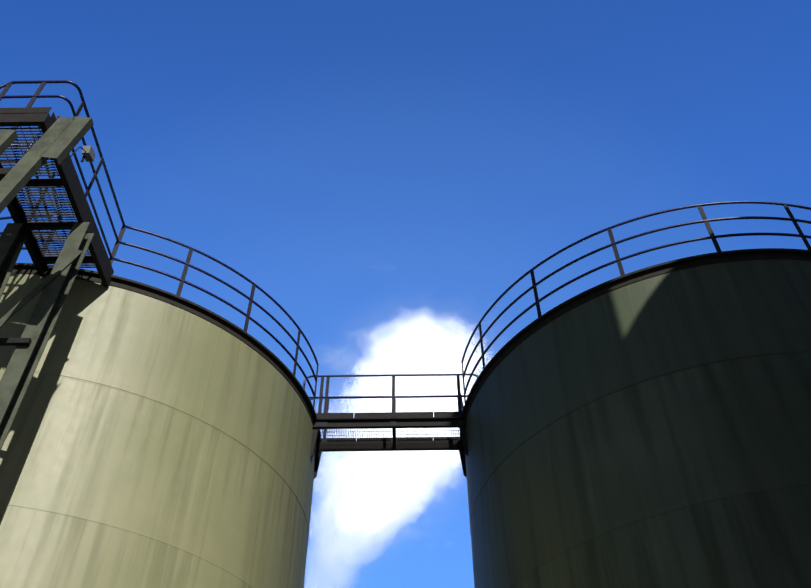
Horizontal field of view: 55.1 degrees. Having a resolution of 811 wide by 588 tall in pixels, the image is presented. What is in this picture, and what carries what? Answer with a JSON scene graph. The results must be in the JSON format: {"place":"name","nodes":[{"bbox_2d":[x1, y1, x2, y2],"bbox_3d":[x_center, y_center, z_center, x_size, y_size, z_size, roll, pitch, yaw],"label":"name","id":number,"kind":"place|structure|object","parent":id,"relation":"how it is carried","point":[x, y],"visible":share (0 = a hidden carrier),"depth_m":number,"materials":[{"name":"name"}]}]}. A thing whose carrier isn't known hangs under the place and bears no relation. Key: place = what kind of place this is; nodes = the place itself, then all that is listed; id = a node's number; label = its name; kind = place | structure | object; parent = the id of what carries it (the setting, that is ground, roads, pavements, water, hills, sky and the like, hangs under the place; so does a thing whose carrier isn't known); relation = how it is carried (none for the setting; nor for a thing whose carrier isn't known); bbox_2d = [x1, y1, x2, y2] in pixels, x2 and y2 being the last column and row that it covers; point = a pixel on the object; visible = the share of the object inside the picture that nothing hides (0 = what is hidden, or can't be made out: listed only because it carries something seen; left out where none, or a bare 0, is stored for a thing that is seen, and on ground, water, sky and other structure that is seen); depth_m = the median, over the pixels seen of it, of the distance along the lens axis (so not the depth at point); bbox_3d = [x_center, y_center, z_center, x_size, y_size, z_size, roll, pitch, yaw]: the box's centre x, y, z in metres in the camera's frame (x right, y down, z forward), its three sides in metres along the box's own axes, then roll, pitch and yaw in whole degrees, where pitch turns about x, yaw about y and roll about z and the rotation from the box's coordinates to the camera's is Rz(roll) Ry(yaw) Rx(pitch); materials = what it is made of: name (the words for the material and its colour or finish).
{"place":"outdoors","nodes":[
{"label":"outdoors","id":0,"kind":"place"},
{"bbox_2d":[0,80,124,450],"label":"access tower","id":1,"kind":"structure","parent":0,"point":[58,140],"depth_m":9.58,"materials":[{"name":"black metal"}]},
{"bbox_2d":[0,216,322,587],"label":"tank","id":2,"kind":"object","parent":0,"point":[157,438],"visible":0.9,"depth_m":10.04,"materials":[{"name":"metal"}]},
{"bbox_2d":[303,373,477,478],"bbox_3d":[-0.239,2.321,13.762,3.200,1.780,0.758,-1,-45,0],"label":"catwalk","id":3,"kind":"object","parent":2,"relation":"attached to","point":[393,420],"visible":0.81,"depth_m":13.71,"materials":[{"name":"black metal"}]},
{"bbox_2d":[0,0,810,587],"label":"sky","id":4,"kind":"structure","parent":0,"point":[384,171],"materials":[{"name":"blue"}]},
{"bbox_2d":[460,201,810,587],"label":"tank","id":5,"kind":"object","parent":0,"point":[648,427],"visible":0.94,"depth_m":9.77,"materials":[{"name":"metal"}]}
]}

